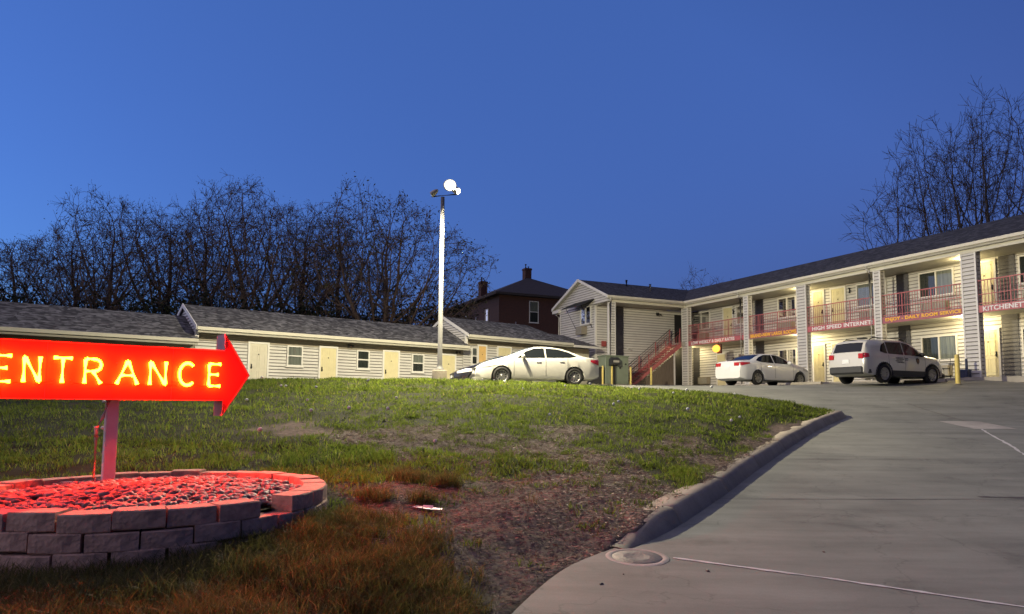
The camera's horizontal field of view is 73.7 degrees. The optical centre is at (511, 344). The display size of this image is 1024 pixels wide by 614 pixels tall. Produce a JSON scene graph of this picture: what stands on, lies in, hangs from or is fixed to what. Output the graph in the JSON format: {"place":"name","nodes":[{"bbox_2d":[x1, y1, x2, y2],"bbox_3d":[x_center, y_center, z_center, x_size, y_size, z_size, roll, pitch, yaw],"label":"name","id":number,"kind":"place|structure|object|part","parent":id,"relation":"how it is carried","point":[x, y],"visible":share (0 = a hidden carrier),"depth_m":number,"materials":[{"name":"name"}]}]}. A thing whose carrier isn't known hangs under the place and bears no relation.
{"place":"outdoors","nodes":[
{"label":"outdoors","id":0,"kind":"place"},
{"bbox_2d":[0,380,823,613],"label":"ground","id":1,"kind":"structure","parent":0,"point":[775,427],"depth_m":10.18,"materials":[{"name":"green plant"}]},
{"bbox_2d":[0,274,61,305],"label":"evergreen shrub","id":2,"kind":"object","parent":1,"relation":"on","point":[14,298],"visible":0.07,"depth_m":46.03,"materials":[{"name":"plant"}]},
{"bbox_2d":[0,235,107,307],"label":"bare tree","id":3,"kind":"object","parent":1,"relation":"on","point":[12,274],"visible":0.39,"depth_m":49.59,"materials":[{"name":"brown plant"}]},
{"bbox_2d":[0,212,156,309],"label":"bare tree","id":4,"kind":"object","parent":1,"relation":"on","point":[24,271],"visible":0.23,"depth_m":53.19,"materials":[{"name":"brown plant"}]},
{"bbox_2d":[53,285,121,309],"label":"evergreen shrub","id":5,"kind":"object","parent":1,"relation":"on","point":[93,303],"visible":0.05,"depth_m":48.59,"materials":[{"name":"plant"}]},
{"bbox_2d":[0,301,198,348],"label":"motel unit block","id":6,"kind":"structure","parent":1,"relation":"on","point":[27,321],"depth_m":27.40,"materials":[{"name":"plastic"}]},
{"bbox_2d":[0,179,214,314],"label":"bare tree","id":7,"kind":"object","parent":1,"relation":"on","point":[110,283],"visible":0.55,"depth_m":48.90,"materials":[{"name":"brown plant"}]},
{"bbox_2d":[111,274,186,314],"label":"evergreen shrub","id":8,"kind":"object","parent":1,"relation":"on","point":[158,308],"visible":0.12,"depth_m":46.18,"materials":[{"name":"plant"}]},
{"bbox_2d":[0,469,326,575],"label":"block planter","id":9,"kind":"object","parent":1,"relation":"on","point":[44,535],"visible":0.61,"depth_m":5.34,"materials":[{"name":"grey concrete"}]},
{"bbox_2d":[101,493,272,509],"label":"planter soil","id":10,"kind":"structure","parent":9,"relation":"in","point":[265,507],"depth_m":6.34,"materials":[{"name":"brown soil"}]},
{"bbox_2d":[0,334,249,481],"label":"entrance sign","id":11,"kind":"object","parent":10,"relation":"on","point":[112,375],"visible":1,"depth_m":7.67,"materials":[{"name":"red plastic"}]},
{"bbox_2d":[0,475,301,509],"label":"river stones","id":12,"kind":"object","parent":10,"relation":"on","point":[116,493],"visible":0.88,"depth_m":6.52,"materials":[{"name":"stone"}]},
{"bbox_2d":[59,195,270,313],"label":"bare tree","id":13,"kind":"object","parent":1,"relation":"on","point":[148,258],"visible":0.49,"depth_m":51.70,"materials":[{"name":"brown plant"}]},
{"bbox_2d":[162,261,241,314],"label":"evergreen shrub","id":14,"kind":"object","parent":1,"relation":"on","point":[198,300],"visible":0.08,"depth_m":47.83,"materials":[{"name":"plant"}]},
{"bbox_2d":[124,183,283,313],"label":"bare tree","id":15,"kind":"object","parent":1,"relation":"on","point":[219,224],"visible":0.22,"depth_m":56.33,"materials":[{"name":"brown plant"}]},
{"bbox_2d":[134,168,351,317],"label":"bare tree","id":16,"kind":"object","parent":1,"relation":"on","point":[244,294],"visible":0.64,"depth_m":49.76,"materials":[{"name":"brown plant"}]},
{"bbox_2d":[217,279,305,314],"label":"evergreen shrub","id":17,"kind":"object","parent":1,"relation":"on","point":[257,307],"visible":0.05,"depth_m":47.62,"materials":[{"name":"plant"}]},
{"bbox_2d":[0,458,578,613],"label":"long grass","id":18,"kind":"structure","parent":1,"relation":"on","point":[78,592],"depth_m":4.98,"materials":[{"name":"plant"}]},
{"bbox_2d":[201,189,384,318],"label":"bare tree","id":19,"kind":"object","parent":1,"relation":"on","point":[277,271],"visible":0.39,"depth_m":52.44,"materials":[{"name":"brown plant"}]},
{"bbox_2d":[277,286,340,317],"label":"evergreen shrub","id":20,"kind":"object","parent":1,"relation":"on","point":[311,309],"visible":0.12,"depth_m":48.73,"materials":[{"name":"plant"}]},
{"bbox_2d":[177,303,469,378],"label":"motel unit block","id":21,"kind":"structure","parent":1,"relation":"on","point":[270,345],"depth_m":33.17,"materials":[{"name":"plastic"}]},
{"bbox_2d":[247,341,269,378],"bbox_3d":[-11.523,0.934,31.016,0.960,2.110,0.125,4,-6,-38],"label":"door","id":22,"kind":"structure","parent":21,"relation":"in","point":[258,352],"depth_m":31.05,"materials":[{"name":"beige wood"}]},
{"bbox_2d":[285,345,303,367],"bbox_3d":[-10.211,0.564,32.111,0.840,1.020,0.100,4,-6,-38],"label":"window","id":23,"kind":"structure","parent":21,"relation":"in","point":[294,358],"depth_m":32.13,"materials":[{"name":"white glass"}]},
{"bbox_2d":[318,346,337,378],"bbox_3d":[-8.904,1.138,33.095,0.970,2.110,0.125,4,-6,-38],"label":"door","id":24,"kind":"structure","parent":21,"relation":"in","point":[328,356],"depth_m":33.12,"materials":[{"name":"beige wood"}]},
{"bbox_2d":[355,350,369,370],"bbox_3d":[-7.474,0.788,34.281,0.780,1.000,0.100,4,-6,-38],"label":"window","id":25,"kind":"structure","parent":21,"relation":"in","point":[362,356],"depth_m":34.30,"materials":[{"name":"clear glass"}]},
{"bbox_2d":[382,350,399,378],"bbox_3d":[-6.225,1.347,35.219,0.980,2.110,0.125,4,-6,-38],"label":"door","id":26,"kind":"structure","parent":21,"relation":"in","point":[391,358],"depth_m":35.25,"materials":[{"name":"beige wood"}]},
{"bbox_2d":[410,354,424,373],"bbox_3d":[-4.990,1.016,36.249,0.830,1.030,0.100,4,-6,-38],"label":"window","id":27,"kind":"structure","parent":21,"relation":"in","point":[417,360],"depth_m":36.26,"materials":[{"name":"clear glass"}]},
{"bbox_2d":[442,353,456,378],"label":"door","id":28,"kind":"structure","parent":21,"relation":"in","point":[448,360],"depth_m":37.48,"materials":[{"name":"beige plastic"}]},
{"bbox_2d":[267,193,408,320],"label":"bare tree","id":29,"kind":"object","parent":1,"relation":"on","point":[369,313],"visible":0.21,"depth_m":57.78,"materials":[{"name":"brown plant"}]},
{"bbox_2d":[327,300,401,323],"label":"evergreen shrub","id":30,"kind":"object","parent":1,"relation":"on","point":[366,317],"visible":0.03,"depth_m":50.14,"materials":[{"name":"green plant"}]},
{"bbox_2d":[261,171,500,325],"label":"bare tree","id":31,"kind":"object","parent":1,"relation":"on","point":[384,307],"visible":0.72,"depth_m":48.49,"materials":[{"name":"brown plant"}]},
{"bbox_2d":[375,281,438,325],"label":"evergreen shrub","id":32,"kind":"object","parent":1,"relation":"on","point":[403,320],"visible":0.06,"depth_m":52.21,"materials":[{"name":"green plant"}]},
{"bbox_2d":[0,376,834,544],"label":"lawn grass","id":33,"kind":"structure","parent":1,"relation":"on","point":[632,395],"depth_m":12.53,"materials":[{"name":"green plant"}]},
{"bbox_2d":[412,505,442,509],"bbox_3d":[-0.889,1.713,7.222,0.330,0.040,0.095,2,-2,14],"label":"paper scrap","id":34,"kind":"object","parent":1,"relation":"on","point":[430,507],"visible":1,"depth_m":7.19,"materials":[{"name":"white paper"}]},
{"bbox_2d":[430,179,459,379],"bbox_3d":[-2.315,-2.020,23.062,1.034,7.253,0.500,0,-5,0],"label":"parking lot lamp","id":35,"kind":"object","parent":1,"relation":"on","point":[439,372],"visible":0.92,"depth_m":23.03,"materials":[{"name":"metal"}]},
{"bbox_2d":[420,287,478,325],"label":"evergreen shrub","id":36,"kind":"object","parent":1,"relation":"on","point":[456,308],"visible":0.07,"depth_m":54.90,"materials":[{"name":"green plant"}]},
{"bbox_2d":[432,316,573,382],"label":"motel unit block","id":37,"kind":"structure","parent":1,"relation":"on","point":[485,340],"depth_m":39.81,"materials":[{"name":"plastic"}]},
{"bbox_2d":[470,347,477,365],"bbox_3d":[-2.111,0.672,38.578,0.520,1.050,0.100,4,-6,-38],"label":"window","id":38,"kind":"structure","parent":37,"relation":"in","point":[474,350],"depth_m":38.59,"materials":[{"name":"clear glass"}]},
{"bbox_2d":[477,344,486,362],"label":"door","id":39,"kind":"structure","parent":37,"relation":"in","point":[482,349],"depth_m":38.93,"materials":[{"name":"beige wood"}]},
{"bbox_2d":[497,346,511,356],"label":"door","id":40,"kind":"structure","parent":37,"relation":"in","point":[501,350],"depth_m":39.90,"materials":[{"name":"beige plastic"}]},
{"bbox_2d":[522,334,600,383],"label":"link porch","id":41,"kind":"object","parent":37,"relation":"attached to","point":[580,348],"visible":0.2,"depth_m":44.03,"materials":[{"name":"grey"}]},
{"bbox_2d":[254,400,773,570],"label":"grass clumps","id":42,"kind":"object","parent":1,"relation":"on","point":[522,437],"visible":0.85,"depth_m":11.40,"materials":[{"name":"plant"}]},
{"bbox_2d":[551,214,1023,384],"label":"two storey motel","id":43,"kind":"structure","parent":1,"relation":"on","point":[947,296],"depth_m":36.80,"materials":[{"name":"plastic"}]},
{"bbox_2d":[579,305,591,325],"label":"window","id":44,"kind":"structure","parent":43,"relation":"in","point":[583,319],"depth_m":46.15,"materials":[{"name":"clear glass"}]},
{"bbox_2d":[674,315,681,384],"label":"dark doorway","id":45,"kind":"structure","parent":43,"relation":"in","point":[677,318],"depth_m":47.70,"materials":[{"name":"black plastic"}]},
{"bbox_2d":[692,311,710,331],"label":"window","id":46,"kind":"structure","parent":43,"relation":"in","point":[704,317],"depth_m":47.19,"materials":[{"name":"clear glass"}]},
{"bbox_2d":[712,342,721,353],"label":"hanging lamp","id":47,"kind":"object","parent":43,"relation":"hanging from","point":[717,348],"visible":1,"depth_m":42.76,"materials":[{"name":"yellow glass"}]},
{"bbox_2d":[716,353,726,384],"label":"door","id":48,"kind":"structure","parent":43,"relation":"in","point":[721,357],"depth_m":45.26,"materials":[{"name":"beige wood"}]},
{"bbox_2d":[722,306,733,336],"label":"door","id":49,"kind":"structure","parent":43,"relation":"in","point":[727,312],"depth_m":44.87,"materials":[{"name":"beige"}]},
{"bbox_2d":[735,303,754,325],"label":"window","id":50,"kind":"structure","parent":43,"relation":"in","point":[737,307],"depth_m":43.91,"materials":[{"name":"clear glass"}]},
{"bbox_2d":[777,295,795,319],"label":"window","id":51,"kind":"structure","parent":43,"relation":"in","point":[785,303],"depth_m":40.37,"materials":[{"name":"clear glass"}]},
{"bbox_2d":[778,348,797,365],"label":"window","id":52,"kind":"structure","parent":43,"relation":"in","point":[790,355],"depth_m":40.04,"materials":[{"name":"clear glass"}]},
{"bbox_2d":[812,289,825,325],"bbox_3d":[17.172,-1.935,38.287,0.125,2.220,0.820,3,-5,-24],"label":"door","id":53,"kind":"structure","parent":43,"relation":"in","point":[818,297],"depth_m":38.29,"materials":[{"name":"beige wood"}]},
{"bbox_2d":[812,344,826,381],"bbox_3d":[17.118,1.044,38.091,0.125,2.130,0.880,3,-5,-24],"label":"door","id":54,"kind":"structure","parent":43,"relation":"in","point":[818,350],"depth_m":38.09,"materials":[{"name":"beige wood"}]},
{"bbox_2d":[831,342,840,381],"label":"door","id":55,"kind":"structure","parent":43,"relation":"in","point":[834,379],"depth_m":37.17,"materials":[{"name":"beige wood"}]},
{"bbox_2d":[829,286,846,323],"bbox_3d":[17.712,-2.034,37.109,0.125,2.220,1.020,3,-5,-24],"label":"door","id":56,"kind":"structure","parent":43,"relation":"in","point":[837,294],"depth_m":37.10,"materials":[{"name":"beige wood"}]},
{"bbox_2d":[855,279,886,308],"bbox_3d":[18.571,-2.600,35.310,0.100,1.290,1.820,3,-5,-24],"label":"window","id":57,"kind":"structure","parent":43,"relation":"in","point":[862,290],"depth_m":35.67,"materials":[{"name":"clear glass"}]},
{"bbox_2d":[918,267,955,299],"bbox_3d":[19.993,-2.860,32.207,0.100,1.290,1.770,3,-5,-24],"label":"window","id":58,"kind":"structure","parent":43,"relation":"in","point":[942,277],"depth_m":32.18,"materials":[{"name":"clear glass"}]},
{"bbox_2d":[921,334,957,361],"bbox_3d":[19.971,0.188,31.930,0.100,1.230,1.790,3,-5,-24],"label":"window","id":59,"kind":"structure","parent":43,"relation":"in","point":[938,347],"depth_m":31.88,"materials":[{"name":"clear glass"}]},
{"bbox_2d":[980,259,997,304],"bbox_3d":[20.882,-2.612,30.192,0.125,2.220,1.000,3,-5,-24],"label":"door","id":60,"kind":"structure","parent":43,"relation":"in","point":[988,267],"depth_m":30.03,"materials":[{"name":"beige wood"}]},
{"bbox_2d":[984,328,1001,376],"bbox_3d":[20.869,0.359,29.905,0.125,2.130,0.980,3,-5,-24],"label":"door","id":61,"kind":"structure","parent":43,"relation":"in","point":[993,358],"depth_m":29.75,"materials":[{"name":"beige wood"}]},
{"bbox_2d":[1018,255,1023,285],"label":"window","id":62,"kind":"structure","parent":43,"relation":"in","point":[1020,257],"depth_m":28.88,"materials":[{"name":"clear glass"}]},
{"bbox_2d":[1021,328,1023,356],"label":"window","id":63,"kind":"structure","parent":43,"relation":"in","point":[1022,329],"depth_m":28.66,"materials":[{"name":"clear glass"}]},
{"bbox_2d":[839,153,968,249],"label":"bare tree","id":64,"kind":"object","parent":1,"relation":"on","point":[898,212],"visible":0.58,"depth_m":50.57,"materials":[{"name":"brown plant"}]},
{"bbox_2d":[860,129,979,241],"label":"bare tree","id":65,"kind":"object","parent":1,"relation":"on","point":[921,193],"visible":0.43,"depth_m":52.94,"materials":[{"name":"brown plant"}]},
{"bbox_2d":[891,109,1022,236],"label":"bare tree","id":66,"kind":"object","parent":1,"relation":"on","point":[954,188],"visible":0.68,"depth_m":50.72,"materials":[{"name":"brown plant"}]},
{"bbox_2d":[919,102,1021,232],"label":"bare tree","id":67,"kind":"object","parent":1,"relation":"on","point":[955,176],"visible":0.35,"depth_m":56.20,"materials":[{"name":"brown plant"}]},
{"bbox_2d":[921,76,1023,230],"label":"bare tree","id":68,"kind":"object","parent":1,"relation":"on","point":[999,187],"visible":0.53,"depth_m":51.07,"materials":[{"name":"brown plant"}]},
{"bbox_2d":[949,98,1023,220],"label":"bare tree","id":69,"kind":"object","parent":1,"relation":"on","point":[1019,138],"visible":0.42,"depth_m":54.10,"materials":[{"name":"brown plant"}]},
{"bbox_2d":[0,0,1023,324],"label":"sky","id":70,"kind":"structure","parent":0,"point":[639,142],"materials":[{"name":"blue"}]},
{"bbox_2d":[512,380,1023,613],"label":"driveway","id":71,"kind":"structure","parent":0,"point":[871,488],"depth_m":7.81,"materials":[{"name":"concrete"}]},
{"bbox_2d":[449,356,555,382],"bbox_3d":[-0.430,1.224,30.208,4.564,1.428,2.085,2,-5,-14],"label":"sedan car","id":72,"kind":"object","parent":71,"relation":"on","point":[464,373],"visible":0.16,"depth_m":29.08,"materials":[{"name":"white paint"}]},
{"bbox_2d":[472,347,598,384],"bbox_3d":[0.823,0.812,25.376,4.564,1.428,2.085,1,-5,-10],"label":"sedan car","id":73,"kind":"object","parent":71,"relation":"on","point":[558,365],"visible":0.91,"depth_m":24.61,"materials":[{"name":"white paint"}]},
{"bbox_3d":[0.680,0.309,24.671,1.010,0.385,0.237,1,-5,-10],"label":"side window","id":74,"kind":"part","parent":73,"relation":"part of","materials":[{"name":"black glass"}]},
{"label":"side window","id":75,"kind":"part","parent":73,"relation":"part of","materials":[{"name":"black glass"}]},
{"bbox_2d":[605,548,668,565],"bbox_3d":[1.183,2.011,6.470,0.605,0.010,0.605,0,-2,0],"label":"manhole cover","id":76,"kind":"object","parent":71,"relation":"on","point":[635,557],"visible":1,"depth_m":6.44,"materials":[{"name":"metal"}]},
{"bbox_2d":[611,410,845,548],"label":"kerb","id":77,"kind":"structure","parent":71,"relation":"on","point":[672,513],"depth_m":9.20,"materials":[{"name":"concrete"}]},
{"bbox_2d":[715,354,808,384],"bbox_3d":[12.090,1.228,32.727,4.754,1.504,2.144,3,-6,-27],"label":"sedan car","id":78,"kind":"object","parent":71,"relation":"on","point":[759,369],"visible":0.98,"depth_m":31.80,"materials":[{"name":"white paint"}]},
{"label":"rear window","id":79,"kind":"part","parent":78,"relation":"part of","materials":[{"name":"blue glass"}]},
{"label":"side window","id":80,"kind":"part","parent":78,"relation":"part of","materials":[{"name":"black glass"}]},
{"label":"side window","id":81,"kind":"part","parent":78,"relation":"part of","materials":[{"name":"black glass"}]},
{"bbox_2d":[789,381,822,384],"bbox_3d":[13.585,1.793,31.574,0.150,0.120,1.800,3,-5,-24],"label":"wheel stop","id":82,"kind":"object","parent":71,"relation":"on","point":[803,383],"visible":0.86,"depth_m":31.54,"materials":[{"name":"concrete"}]},
{"bbox_2d":[673,557,1023,606],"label":"driveway joint","id":83,"kind":"object","parent":71,"relation":"on","point":[849,581],"visible":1,"depth_m":5.76,"materials":[{"name":"grey concrete"}]},
{"bbox_2d":[829,337,944,383],"bbox_3d":[15.281,0.702,27.800,4.750,1.826,2.248,3,-5,-23],"label":"sport utility vehicle","id":84,"kind":"object","parent":71,"relation":"on","point":[884,361],"visible":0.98,"depth_m":26.86,"materials":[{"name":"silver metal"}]},
{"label":"rear window","id":85,"kind":"part","parent":84,"relation":"part of","materials":[{"name":"black glass"}]},
{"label":"side window","id":86,"kind":"part","parent":84,"relation":"part of","materials":[{"name":"black glass"}]},
{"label":"side window","id":87,"kind":"part","parent":84,"relation":"part of","materials":[{"name":"black glass"}]},
{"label":"side window","id":88,"kind":"part","parent":84,"relation":"part of","materials":[{"name":"black glass"}]},
{"bbox_2d":[904,379,946,382],"bbox_3d":[16.988,1.506,28.088,0.150,0.120,1.800,3,-5,-23],"label":"wheel stop","id":89,"kind":"object","parent":71,"relation":"on","point":[922,381],"visible":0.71,"depth_m":28.27,"materials":[{"name":"concrete"}]},
{"bbox_2d":[954,354,960,383],"bbox_3d":[17.342,0.968,26.580,0.270,1.170,0.270,0,-5,0],"label":"bollard","id":90,"kind":"object","parent":71,"relation":"on","point":[957,368],"visible":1,"depth_m":26.52,"materials":[{"name":"metal"}]},
{"bbox_2d":[940,421,1014,428],"bbox_3d":[12.083,2.086,17.745,1.100,0.160,1.400,0,-5,0],"label":"concrete patch","id":91,"kind":"object","parent":71,"relation":"on","point":[976,424],"visible":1,"depth_m":17.67,"materials":[{"name":"grey concrete"}]},
{"bbox_2d":[981,429,1023,454],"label":"driveway joint","id":92,"kind":"object","parent":71,"relation":"on","point":[1015,448],"visible":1,"depth_m":14.75,"materials":[{"name":"grey concrete"}]},
{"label":"utility pad","id":93,"kind":"structure","parent":71,"relation":"on","visible":0},
{"bbox_2d":[587,367,601,383],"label":"trash bin","id":94,"kind":"object","parent":93,"relation":"on","point":[598,380],"visible":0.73,"depth_m":40.90,"materials":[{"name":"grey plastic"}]},
{"bbox_2d":[602,366,604,384],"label":"bollard","id":95,"kind":"object","parent":93,"relation":"on","point":[603,375],"visible":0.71,"depth_m":40.90,"materials":[{"name":"metal"}]},
{"bbox_2d":[611,366,612,384],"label":"bollard","id":96,"kind":"object","parent":93,"relation":"on","point":[611,375],"visible":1,"depth_m":41.16,"materials":[{"name":"metal"}]},
{"bbox_2d":[597,355,630,384],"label":"utility cabinet","id":97,"kind":"object","parent":93,"relation":"on","point":[621,374],"visible":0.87,"depth_m":41.46,"materials":[{"name":"green metal"}]},
{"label":"door","id":98,"kind":"part","parent":97,"relation":"part of","materials":[{"name":"green metal"}]},
{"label":"door","id":99,"kind":"part","parent":97,"relation":"part of","materials":[{"name":"green metal"}]},
{"bbox_2d":[609,357,619,384],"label":"drop box","id":100,"kind":"object","parent":93,"relation":"on","point":[614,361],"visible":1,"depth_m":41.05,"materials":[{"name":"black plastic"}]},
{"bbox_2d":[630,367,631,384],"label":"bollard","id":101,"kind":"object","parent":93,"relation":"on","point":[631,375],"visible":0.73,"depth_m":41.72,"materials":[{"name":"metal"}]},
{"bbox_2d":[650,367,651,384],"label":"bollard","id":102,"kind":"object","parent":93,"relation":"on","point":[651,376],"visible":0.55,"depth_m":42.36,"materials":[{"name":"metal"}]},
{"bbox_2d":[746,376,1023,384],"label":"sidewalk","id":103,"kind":"structure","parent":0,"point":[1012,378],"depth_m":27.55,"materials":[{"name":"concrete"}]},
{"bbox_2d":[960,369,971,377],"bbox_3d":[19.062,1.229,28.741,0.320,0.360,0.440,3,-5,-24],"label":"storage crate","id":104,"kind":"object","parent":103,"relation":"on","point":[962,373],"visible":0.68,"depth_m":28.61,"materials":[{"name":"blue paint"}]},
{"bbox_2d":[964,359,968,377],"bbox_3d":[19.021,0.993,28.565,0.200,0.800,0.200,0,-5,0],"label":"bollard","id":105,"kind":"object","parent":103,"relation":"on","point":[966,367],"visible":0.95,"depth_m":28.54,"materials":[{"name":"metal"}]},
{"bbox_3d":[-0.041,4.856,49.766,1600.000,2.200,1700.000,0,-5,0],"label":"terrain","id":106,"kind":"structure","parent":0,"visible":0},
{"bbox_2d":[430,264,567,334],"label":"brick apartment house","id":107,"kind":"structure","parent":106,"relation":"on","point":[527,300],"depth_m":66.38,"materials":[{"name":"brown brick"}]},
{"bbox_2d":[485,309,488,320],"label":"window","id":108,"kind":"structure","parent":107,"relation":"in","point":[486,315],"depth_m":67.21,"materials":[{"name":"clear glass"}]},
{"bbox_2d":[529,301,538,323],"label":"window","id":109,"kind":"structure","parent":107,"relation":"in","point":[533,305],"depth_m":66.03,"materials":[{"name":"clear glass"}]},
{"bbox_2d":[678,266,723,289],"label":"bare tree","id":110,"kind":"object","parent":106,"relation":"on","point":[697,279],"visible":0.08,"depth_m":76.66,"materials":[{"name":"brown plant"}]}
]}

